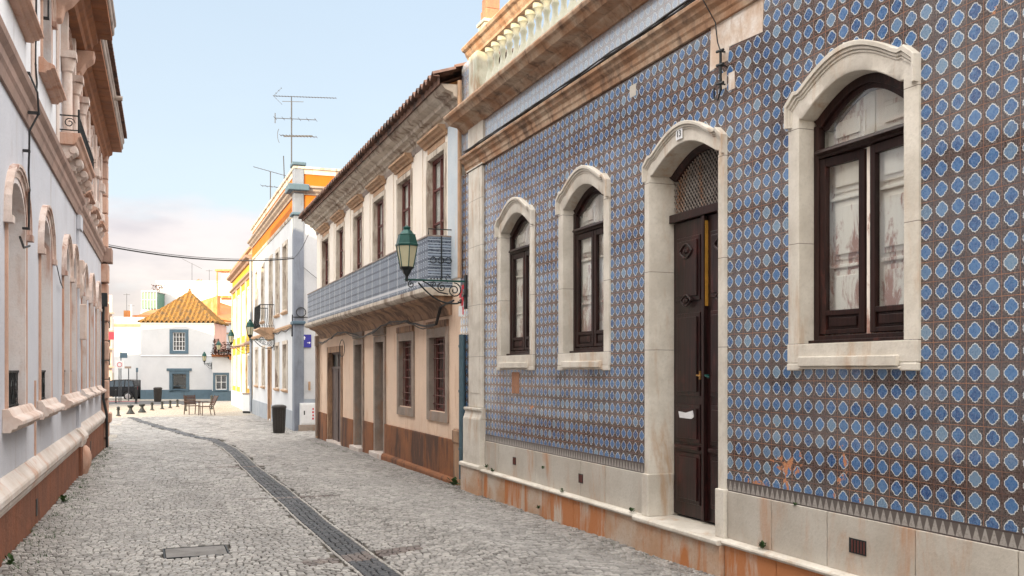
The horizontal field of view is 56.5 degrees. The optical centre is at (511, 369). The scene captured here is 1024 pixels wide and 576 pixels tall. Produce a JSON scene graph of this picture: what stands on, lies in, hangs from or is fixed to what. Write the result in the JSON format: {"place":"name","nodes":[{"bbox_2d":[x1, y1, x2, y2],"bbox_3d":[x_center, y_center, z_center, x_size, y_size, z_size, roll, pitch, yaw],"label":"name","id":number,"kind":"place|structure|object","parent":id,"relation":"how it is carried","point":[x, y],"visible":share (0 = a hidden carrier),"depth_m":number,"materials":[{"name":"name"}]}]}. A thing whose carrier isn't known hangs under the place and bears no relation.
{"place":"outdoors","nodes":[
{"label":"outdoors","id":0,"kind":"place"},
{"bbox_2d":[108,421,121,443],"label":"side paving","id":1,"kind":"structure","parent":0,"point":[112,436],"depth_m":30.23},
{"bbox_2d":[109,401,207,404],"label":"road","id":2,"kind":"structure","parent":0,"point":[149,402],"depth_m":62.81,"materials":[{"name":"stone"}]},
{"bbox_2d":[116,361,123,401],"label":"signpost","id":3,"kind":"object","parent":2,"relation":"on","point":[119,364],"visible":1,"depth_m":62.94,"materials":[{"name":"metal"}]},
{"bbox_2d":[120,352,126,401],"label":"signpost","id":4,"kind":"object","parent":2,"relation":"on","point":[123,355],"visible":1,"depth_m":63.97,"materials":[{"name":"metal"}]},
{"bbox_2d":[125,366,130,400],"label":"signpost","id":5,"kind":"object","parent":2,"relation":"on","point":[128,367],"visible":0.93,"depth_m":65.77,"materials":[{"name":"metal"}]},
{"bbox_2d":[153,387,161,401],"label":"litter bin","id":6,"kind":"object","parent":2,"relation":"on","point":[157,394],"visible":0.99,"depth_m":63.99,"materials":[{"name":"plastic"}]},
{"bbox_2d":[108,397,210,400],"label":"pavement","id":7,"kind":"structure","parent":0,"point":[113,399],"depth_m":66.51,"materials":[{"name":"stone"}]},
{"bbox_2d":[109,401,237,408],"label":"square floor","id":8,"kind":"structure","parent":0,"point":[222,404],"depth_m":56.00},
{"bbox_2d":[109,379,140,398],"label":"parked car","id":9,"kind":"object","parent":8,"relation":"on","point":[113,385],"visible":0.31,"depth_m":66.48,"materials":[{"name":"black paint"}]},
{"bbox_2d":[109,408,253,417],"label":"square paving","id":10,"kind":"structure","parent":0,"point":[180,412],"depth_m":47.13,"materials":[{"name":"stone"}]},
{"bbox_2d":[126,404,134,413],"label":"bollard","id":11,"kind":"object","parent":10,"relation":"on","point":[130,410],"visible":0.94,"depth_m":46.53,"materials":[{"name":"grey stone"}]},
{"bbox_2d":[138,403,145,412],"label":"bollard","id":12,"kind":"object","parent":10,"relation":"on","point":[142,409],"visible":1,"depth_m":48.08,"materials":[{"name":"stone"}]},
{"bbox_2d":[183,395,200,414],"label":"wooden chair","id":13,"kind":"object","parent":10,"relation":"on","point":[187,402],"visible":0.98,"depth_m":46.17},
{"bbox_2d":[198,395,218,415],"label":"wooden chair","id":14,"kind":"object","parent":10,"relation":"on","point":[212,402],"visible":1,"depth_m":45.00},
{"bbox_2d":[242,393,250,412],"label":"junction box","id":15,"kind":"object","parent":10,"relation":"on","point":[245,402],"visible":0.77,"depth_m":47.29,"materials":[{"name":"white metal"}]},
{"bbox_2d":[137,288,228,398],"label":"corner house","id":16,"kind":"structure","parent":0,"point":[173,366],"depth_m":67.00,"materials":[{"name":"white paint"}]},
{"bbox_2d":[169,329,187,353],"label":"window","id":17,"kind":"structure","parent":16,"relation":"in","point":[178,338],"depth_m":66.94,"materials":[{"name":"blue paint"}]},
{"bbox_2d":[169,371,188,391],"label":"window","id":18,"kind":"structure","parent":16,"relation":"in","point":[178,380],"depth_m":66.96,"materials":[{"name":"blue paint"}]},
{"bbox_2d":[202,352,211,368],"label":"street lamp","id":19,"kind":"object","parent":16,"relation":"attached to","point":[204,355],"visible":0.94,"depth_m":66.20,"materials":[{"name":"green metal"}]},
{"bbox_2d":[31,372,402,573],"bbox_3d":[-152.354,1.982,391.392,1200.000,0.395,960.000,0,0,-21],"label":"ground","id":20,"kind":"structure","parent":0,"point":[333,556],"depth_m":9.96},
{"bbox_2d":[0,0,126,566],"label":"lavender house","id":21,"kind":"structure","parent":20,"relation":"on","point":[55,417],"depth_m":13.28,"materials":[{"name":"paint"}]},
{"bbox_2d":[2,163,43,432],"bbox_3d":[-5.393,-0.782,10.187,0.520,2.815,1.800,0,0,-20],"label":"window","id":22,"kind":"structure","parent":21,"relation":"in","point":[21,414],"depth_m":10.75,"materials":[{"name":"beige stone"}]},
{"bbox_2d":[8,0,43,42],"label":"window","id":23,"kind":"structure","parent":21,"relation":"in","point":[24,12],"depth_m":10.35,"materials":[{"name":"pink stone"}]},
{"bbox_2d":[19,71,39,248],"bbox_3d":[-5.254,-2.340,10.321,0.174,2.043,1.060,0,0,-21],"label":"wall cable","id":24,"kind":"object","parent":21,"relation":"attached to","point":[37,114],"depth_m":10.75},
{"bbox_2d":[35,0,37,89],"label":"wall cable","id":25,"kind":"object","parent":21,"relation":"attached to","point":[36,52],"depth_m":11.52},
{"bbox_2d":[43,0,49,19],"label":"wall cable","id":26,"kind":"object","parent":21,"relation":"attached to","point":[46,18],"depth_m":12.52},
{"bbox_2d":[37,205,65,419],"bbox_3d":[-6.300,-0.782,12.677,0.520,2.815,1.660,0,0,-20],"label":"window","id":27,"kind":"structure","parent":21,"relation":"in","point":[48,404],"depth_m":13.19,"materials":[{"name":"beige stone"}]},
{"bbox_2d":[38,0,66,104],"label":"window","id":28,"kind":"structure","parent":21,"relation":"in","point":[47,70],"depth_m":13.20,"materials":[{"name":"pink stone"}]},
{"bbox_2d":[62,27,73,108],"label":"window","id":29,"kind":"structure","parent":21,"relation":"in","point":[70,36],"depth_m":15.60,"materials":[{"name":"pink stone"}]},
{"bbox_2d":[61,234,86,409],"bbox_3d":[-7.490,-0.782,15.942,0.520,2.815,2.750,0,0,-20],"label":"window","id":30,"kind":"structure","parent":21,"relation":"in","point":[70,400],"depth_m":15.80,"materials":[{"name":"beige stone"}]},
{"bbox_2d":[71,244,80,392],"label":"window","id":31,"kind":"structure","parent":21,"relation":"in","point":[76,273],"depth_m":16.98,"materials":[{"name":"beige stone"}]},
{"bbox_2d":[81,263,94,400],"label":"window","id":32,"kind":"structure","parent":21,"relation":"in","point":[85,391],"depth_m":19.92,"materials":[{"name":"beige stone"}]},
{"bbox_2d":[84,111,95,212],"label":"window","id":33,"kind":"structure","parent":21,"relation":"in","point":[90,201],"depth_m":19.83,"materials":[{"name":"beige stone"}]},
{"bbox_2d":[89,273,100,398],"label":"window","id":34,"kind":"structure","parent":21,"relation":"in","point":[92,284],"depth_m":21.94,"materials":[{"name":"beige stone"}]},
{"bbox_2d":[91,125,101,226],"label":"window","id":35,"kind":"structure","parent":21,"relation":"in","point":[95,214],"depth_m":21.76,"materials":[{"name":"beige stone"}]},
{"bbox_2d":[95,281,106,395],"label":"window","id":36,"kind":"structure","parent":21,"relation":"in","point":[98,309],"depth_m":23.89,"materials":[{"name":"beige stone"}]},
{"bbox_2d":[97,146,106,238],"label":"window","id":37,"kind":"structure","parent":21,"relation":"in","point":[101,228],"depth_m":23.80,"materials":[{"name":"beige stone"}]},
{"bbox_2d":[105,295,113,380],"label":"shop building","id":38,"kind":"structure","parent":20,"relation":"on","point":[110,341],"depth_m":74.42,"materials":[{"name":"paint"}]},
{"bbox_2d":[105,315,109,380],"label":"window","id":39,"kind":"structure","parent":38,"relation":"in","point":[109,315],"depth_m":74.37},
{"bbox_2d":[114,317,169,397],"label":"white building","id":40,"kind":"structure","parent":20,"relation":"on","point":[127,335],"depth_m":70.61,"materials":[{"name":"paint"}]},
{"bbox_2d":[118,404,181,404],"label":"kerb","id":41,"kind":"structure","parent":20,"relation":"on","point":[148,404],"depth_m":57.91,"materials":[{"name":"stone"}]},
{"bbox_2d":[124,296,231,321],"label":"terracotta house","id":42,"kind":"structure","parent":20,"relation":"on","point":[222,311],"depth_m":78.46,"materials":[{"name":"paint"}]},
{"bbox_2d":[215,269,231,305],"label":"roof turret","id":43,"kind":"object","parent":42,"relation":"on","point":[226,295],"visible":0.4,"depth_m":82.00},
{"bbox_2d":[156,279,220,305],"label":"white block","id":44,"kind":"structure","parent":20,"relation":"on","point":[201,290],"depth_m":86.18,"materials":[{"name":"paint"}]},
{"bbox_2d":[141,290,164,313],"bbox_3d":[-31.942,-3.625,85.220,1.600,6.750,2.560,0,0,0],"label":"roof conservatory","id":45,"kind":"object","parent":44,"relation":"attached to","point":[152,299],"visible":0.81,"depth_m":84.00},
{"bbox_2d":[224,322,231,353],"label":"white house","id":46,"kind":"structure","parent":20,"relation":"on","point":[228,328],"depth_m":74.00,"materials":[{"name":"paint"}]},
{"bbox_2d":[226,247,252,412],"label":"yellow house","id":47,"kind":"structure","parent":20,"relation":"on","point":[238,277],"depth_m":52.86,"materials":[{"name":"paint"}]},
{"bbox_2d":[233,299,234,338],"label":"window","id":48,"kind":"structure","parent":47,"relation":"in","point":[234,299],"depth_m":57.90,"materials":[{"name":"white wood"}]},
{"bbox_2d":[233,356,234,385],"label":"window","id":49,"kind":"structure","parent":47,"relation":"in","point":[233,356],"depth_m":57.90,"materials":[{"name":"white wood"}]},
{"bbox_2d":[228,330,248,353],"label":"street lamp","id":50,"kind":"object","parent":47,"relation":"attached to","point":[231,335],"visible":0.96,"depth_m":47.05,"materials":[{"name":"green metal"}]},
{"bbox_2d":[237,295,239,337],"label":"window","id":51,"kind":"structure","parent":47,"relation":"in","point":[238,297],"depth_m":55.02,"materials":[{"name":"white wood"}]},
{"bbox_2d":[237,355,239,386],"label":"window","id":52,"kind":"structure","parent":47,"relation":"in","point":[238,356],"depth_m":55.02,"materials":[{"name":"white wood"}]},
{"bbox_2d":[242,290,244,335],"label":"window","id":53,"kind":"structure","parent":47,"relation":"in","point":[243,293],"depth_m":52.11,"materials":[{"name":"white wood"}]},
{"bbox_2d":[242,354,244,392],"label":"door","id":54,"kind":"structure","parent":47,"relation":"in","point":[243,355],"depth_m":52.11,"materials":[{"name":"wood"}]},
{"bbox_2d":[247,286,248,321],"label":"window","id":55,"kind":"structure","parent":47,"relation":"in","point":[248,286],"depth_m":49.20,"materials":[{"name":"white wood"}]},
{"bbox_2d":[247,353,248,388],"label":"window","id":56,"kind":"structure","parent":47,"relation":"in","point":[247,353],"depth_m":49.20,"materials":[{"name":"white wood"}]},
{"bbox_2d":[249,259,251,411],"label":"downpipe","id":57,"kind":"object","parent":47,"relation":"attached to","point":[250,343],"visible":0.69,"depth_m":46.95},
{"bbox_2d":[247,161,340,430],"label":"white house","id":58,"kind":"structure","parent":20,"relation":"on","point":[284,372],"depth_m":34.71,"materials":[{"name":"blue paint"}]},
{"bbox_2d":[108,234,314,276],"bbox_3d":[-7.551,-3.299,28.907,2.960,1.512,8.906,0,0,25],"label":"overhead wire","id":59,"kind":"object","parent":58,"relation":"attached to","point":[200,258],"visible":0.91,"depth_m":28.36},
{"bbox_2d":[253,347,257,387],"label":"window","id":60,"kind":"structure","parent":58,"relation":"in","point":[256,348],"depth_m":45.46,"materials":[{"name":"beige glass"}]},
{"bbox_2d":[255,268,257,306],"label":"window","id":61,"kind":"structure","parent":58,"relation":"in","point":[256,271],"depth_m":45.55,"materials":[{"name":"grey stone"}]},
{"bbox_2d":[246,319,274,349],"bbox_3d":[-10.034,-1.397,38.003,1.104,1.235,0.356,0,0,-21],"label":"street lamp","id":62,"kind":"object","parent":58,"relation":"attached to","point":[249,327],"visible":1,"depth_m":37.83,"materials":[{"name":"green metal"}]},
{"bbox_2d":[259,262,264,324],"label":"window","id":63,"kind":"structure","parent":58,"relation":"in","point":[263,264],"depth_m":42.93,"materials":[{"name":"grey stone"}]},
{"bbox_2d":[260,345,264,388],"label":"window","id":64,"kind":"structure","parent":58,"relation":"in","point":[262,386],"depth_m":42.75,"materials":[{"name":"beige glass"}]},
{"bbox_2d":[253,166,285,198],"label":"tv antenna","id":65,"kind":"object","parent":58,"relation":"on","point":[270,186],"visible":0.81,"depth_m":42.98,"materials":[{"name":"metal"}]},
{"bbox_2d":[267,346,271,420],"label":"door","id":66,"kind":"structure","parent":58,"relation":"in","point":[269,351],"depth_m":40.29,"materials":[{"name":"wood"}]},
{"bbox_2d":[269,254,272,326],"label":"window","id":67,"kind":"structure","parent":58,"relation":"in","point":[271,256],"depth_m":40.03,"materials":[{"name":"grey stone"}]},
{"bbox_2d":[255,315,292,338],"bbox_3d":[-9.932,-1.525,39.202,0.081,0.752,13.731,0,0,-20],"label":"cable run","id":68,"kind":"object","parent":58,"relation":"attached to","point":[285,331],"visible":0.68,"depth_m":32.79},
{"bbox_2d":[273,247,279,318],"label":"window","id":69,"kind":"structure","parent":58,"relation":"in","point":[277,253],"depth_m":37.88,"materials":[{"name":"grey stone"}]},
{"bbox_2d":[273,342,279,390],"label":"window","id":70,"kind":"structure","parent":58,"relation":"in","point":[276,388],"depth_m":37.97,"materials":[{"name":"beige glass"}]},
{"bbox_2d":[280,239,287,314],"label":"window","id":71,"kind":"structure","parent":58,"relation":"in","point":[285,245],"depth_m":35.78,"materials":[{"name":"grey stone"}]},
{"bbox_2d":[280,340,287,392],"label":"window","id":72,"kind":"structure","parent":58,"relation":"in","point":[284,343],"depth_m":35.78,"materials":[{"name":"beige glass"}]},
{"bbox_2d":[292,307,307,317],"bbox_3d":[-7.140,-1.895,32.540,0.717,0.500,0.070,0,0,-21],"label":"cable coil","id":73,"kind":"object","parent":58,"relation":"attached to","point":[300,316],"visible":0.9,"depth_m":32.49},
{"bbox_2d":[273,90,335,168],"bbox_3d":[-7.824,-8.774,36.000,2.370,3.748,0.500,0,0,0],"label":"tv antenna","id":74,"kind":"object","parent":58,"relation":"on","point":[291,135],"visible":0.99,"depth_m":35.98,"materials":[{"name":"metal"}]},
{"bbox_2d":[298,403,314,430],"bbox_3d":[-6.979,1.640,32.543,0.602,1.020,0.237,0,0,-21],"label":"junction box","id":75,"kind":"object","parent":58,"relation":"attached to","point":[307,416],"visible":0.71,"depth_m":32.44,"materials":[{"name":"white metal"}]},
{"bbox_2d":[304,335,310,346],"bbox_3d":[-7.026,-0.990,32.627,0.310,0.440,0.019,0,0,-21],"label":"direction sign","id":76,"kind":"object","parent":58,"relation":"attached to","point":[307,340],"visible":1,"depth_m":32.63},
{"bbox_2d":[196,464,422,566],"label":"repair stones","id":77,"kind":"object","parent":20,"relation":"on","point":[364,555],"visible":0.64,"depth_m":9.36,"materials":[{"name":"stone"}]},
{"bbox_2d":[298,46,519,485],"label":"beige house","id":78,"kind":"structure","parent":20,"relation":"on","point":[389,393],"depth_m":19.13,"materials":[{"name":"paint"}]},
{"bbox_2d":[316,223,329,286],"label":"window","id":79,"kind":"structure","parent":78,"relation":"in","point":[324,227],"depth_m":27.89,"materials":[{"name":"beige wood"}]},
{"bbox_2d":[326,345,342,445],"bbox_3d":[-4.764,0.805,26.043,0.260,2.890,2.280,0,0,-21],"label":"door","id":80,"kind":"structure","parent":78,"relation":"in","point":[334,374],"depth_m":26.49,"materials":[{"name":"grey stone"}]},
{"bbox_2d":[329,210,344,279],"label":"window","id":81,"kind":"structure","parent":78,"relation":"in","point":[337,216],"depth_m":25.73,"materials":[{"name":"white wood"}]},
{"bbox_2d":[346,194,363,271],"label":"window","id":82,"kind":"structure","parent":78,"relation":"in","point":[357,218],"depth_m":23.53,"materials":[{"name":"white wood"}]},
{"bbox_2d":[349,331,363,451],"bbox_3d":[-3.633,0.670,22.943,0.372,3.160,1.164,0,0,-21],"label":"door","id":83,"kind":"structure","parent":78,"relation":"in","point":[358,345],"depth_m":23.32,"materials":[{"name":"grey stone"}]},
{"bbox_2d":[365,175,385,261],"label":"window","id":84,"kind":"structure","parent":78,"relation":"in","point":[378,202],"depth_m":21.35,"materials":[{"name":"red wood"}]},
{"bbox_2d":[369,327,385,459],"bbox_3d":[-2.832,0.670,20.808,0.372,3.160,1.124,0,0,-21],"label":"door","id":85,"kind":"structure","parent":78,"relation":"in","point":[379,343],"depth_m":21.18,"materials":[{"name":"grey stone"}]},
{"bbox_2d":[318,300,453,356],"bbox_3d":[-3.268,-0.723,21.402,0.075,0.798,13.262,0,0,-21],"label":"cable run","id":86,"kind":"object","parent":78,"relation":"attached to","point":[426,326],"visible":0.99,"depth_m":18.62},
{"bbox_2d":[388,152,412,241],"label":"window","id":87,"kind":"structure","parent":78,"relation":"in","point":[404,185],"depth_m":19.10,"materials":[{"name":"red wood"}]},
{"bbox_2d":[396,325,414,416],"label":"window","id":88,"kind":"structure","parent":78,"relation":"in","point":[406,334],"depth_m":19.05,"materials":[{"name":"grey stone"}]},
{"bbox_2d":[417,123,447,235],"bbox_3d":[-1.320,-2.700,16.677,0.365,2.860,1.382,0,0,-21],"label":"window","id":89,"kind":"structure","parent":78,"relation":"in","point":[436,161],"depth_m":16.98,"materials":[{"name":"red wood"}]},
{"bbox_2d":[426,319,448,422],"bbox_3d":[-1.212,0.020,16.589,0.264,1.740,1.321,0,0,-21],"label":"window","id":90,"kind":"structure","parent":78,"relation":"in","point":[437,336],"depth_m":16.90,"materials":[{"name":"grey stone"}]},
{"bbox_2d":[443,0,1023,575],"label":"tiled house","id":91,"kind":"structure","parent":20,"relation":"on","point":[701,330],"depth_m":7.86,"materials":[{"name":"tile"}]},
{"bbox_2d":[395,225,467,308],"bbox_3d":[-1.214,-1.558,14.497,1.104,1.235,0.356,0,0,-21],"label":"street lamp","id":92,"kind":"object","parent":91,"relation":"attached to","point":[406,244],"visible":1,"depth_m":14.32,"materials":[{"name":"green metal"}]},
{"bbox_2d":[459,285,463,316],"bbox_3d":[-0.785,-1.065,14.712,0.020,0.470,0.250,0,0,-21],"label":"wall sign","id":93,"kind":"object","parent":91,"relation":"attached to","point":[461,310],"visible":0.99,"depth_m":14.68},
{"bbox_2d":[494,197,534,369],"bbox_3d":[0.164,-1.159,12.903,0.364,2.328,1.336,0,0,-21],"label":"window","id":94,"kind":"structure","parent":91,"relation":"in","point":[514,228],"depth_m":13.17,"materials":[{"name":"stone"}]},
{"bbox_2d":[463,0,694,153],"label":"cable bundle","id":95,"kind":"object","parent":91,"relation":"on","point":[626,43],"visible":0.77,"depth_m":10.34,"materials":[{"name":"rubber"}]},
{"bbox_2d":[555,165,610,369],"bbox_3d":[0.931,-1.159,10.932,0.364,2.328,1.336,0,0,-21],"label":"window","id":96,"kind":"structure","parent":91,"relation":"in","point":[583,204],"depth_m":11.14,"materials":[{"name":"stone"}]},
{"bbox_2d":[642,120,727,538],"bbox_3d":[1.733,-0.426,8.927,0.404,3.753,1.440,0,0,-21],"label":"door","id":97,"kind":"structure","parent":91,"relation":"in","point":[684,177],"depth_m":9.21,"materials":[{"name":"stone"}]},
{"bbox_2d":[703,0,725,100],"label":"cable bracket","id":98,"kind":"object","parent":91,"relation":"attached to","point":[720,83],"visible":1,"depth_m":8.23,"materials":[{"name":"black metal"}]},
{"bbox_2d":[758,540,765,548],"bbox_3d":[2.016,1.406,7.670,0.072,0.068,0.088,0,0,7],"label":"weed","id":99,"kind":"object","parent":91,"relation":"on","point":[761,544],"visible":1,"depth_m":7.66,"materials":[{"name":"green plant"}]},
{"bbox_2d":[784,39,920,370],"bbox_3d":[2.520,-1.159,6.849,0.364,2.328,1.336,0,0,-21],"label":"window","id":100,"kind":"structure","parent":91,"relation":"in","point":[853,125],"depth_m":6.93,"materials":[{"name":"stone"}]},
{"bbox_2d":[211,344,231,400],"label":"annex house","id":101,"kind":"structure","parent":0,"point":[221,376],"depth_m":66.29,"materials":[{"name":"white paint"}]},
{"bbox_2d":[210,339,231,355],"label":"terrace plants","id":102,"kind":"object","parent":101,"relation":"on","point":[221,349],"visible":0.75,"depth_m":66.14,"materials":[{"name":"red plant"}]},
{"bbox_2d":[213,373,228,391],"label":"window","id":103,"kind":"structure","parent":101,"relation":"in","point":[220,380],"depth_m":66.36,"materials":[{"name":"blue paint"}]},
{"bbox_2d":[216,341,228,358],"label":"street lamp","id":104,"kind":"object","parent":101,"relation":"attached to","point":[218,344],"visible":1,"depth_m":65.42,"materials":[{"name":"green metal"}]},
{"bbox_2d":[108,0,576,371],"label":"sky","id":105,"kind":"structure","parent":0,"point":[199,80],"materials":[{"name":"blue"}]},
{"bbox_2d":[0,415,714,575],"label":"cobbled street","id":106,"kind":"structure","parent":0,"point":[156,494],"depth_m":11.53,"materials":[{"name":"stone"}]},
{"bbox_2d":[2,553,16,564],"bbox_3d":[-4.494,1.695,8.534,0.113,0.110,0.112,0,0,39],"label":"weed","id":107,"kind":"object","parent":106,"relation":"on","point":[11,558],"visible":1,"depth_m":8.54,"materials":[{"name":"green plant"}]},
{"bbox_2d":[57,495,66,501],"bbox_3d":[-6.221,1.778,13.229,0.143,0.121,0.145,0,0,26],"label":"weed","id":108,"kind":"object","parent":106,"relation":"on","point":[62,498],"visible":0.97,"depth_m":13.22,"materials":[{"name":"green plant"}]},
{"bbox_2d":[163,545,229,559],"bbox_3d":[-3.134,1.813,9.456,0.610,0.033,0.527,0,0,-21],"label":"inspection cover","id":109,"kind":"object","parent":106,"relation":"on","point":[181,552],"visible":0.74,"depth_m":9.45,"materials":[{"name":"black metal"}]},
{"bbox_2d":[128,417,399,575],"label":"dark cobble band","id":110,"kind":"object","parent":106,"relation":"on","point":[329,535],"visible":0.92,"depth_m":11.85,"materials":[{"name":"stone"}]},
{"bbox_2d":[272,404,286,432],"bbox_3d":[-7.646,1.604,31.300,0.481,0.930,0.476,0,0,-21],"label":"litter bin","id":111,"kind":"object","parent":106,"relation":"on","point":[278,415],"visible":1,"depth_m":31.13,"materials":[{"name":"plastic"}]},
{"bbox_2d":[214,443,403,575],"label":"band edging","id":112,"kind":"object","parent":106,"relation":"on","point":[339,557],"visible":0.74,"depth_m":11.09,"materials":[{"name":"white stone"}]},
{"bbox_2d":[11,428,689,574],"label":"grass in joints","id":113,"kind":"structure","parent":106,"relation":"in","point":[102,508],"depth_m":13.04,"materials":[{"name":"green plant"}]},
{"bbox_2d":[446,477,460,485],"bbox_3d":[-0.906,1.735,14.896,0.229,0.151,0.259,0,0,35],"label":"weed","id":114,"kind":"object","parent":106,"relation":"on","point":[454,482],"visible":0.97,"depth_m":14.85,"materials":[{"name":"green plant"}]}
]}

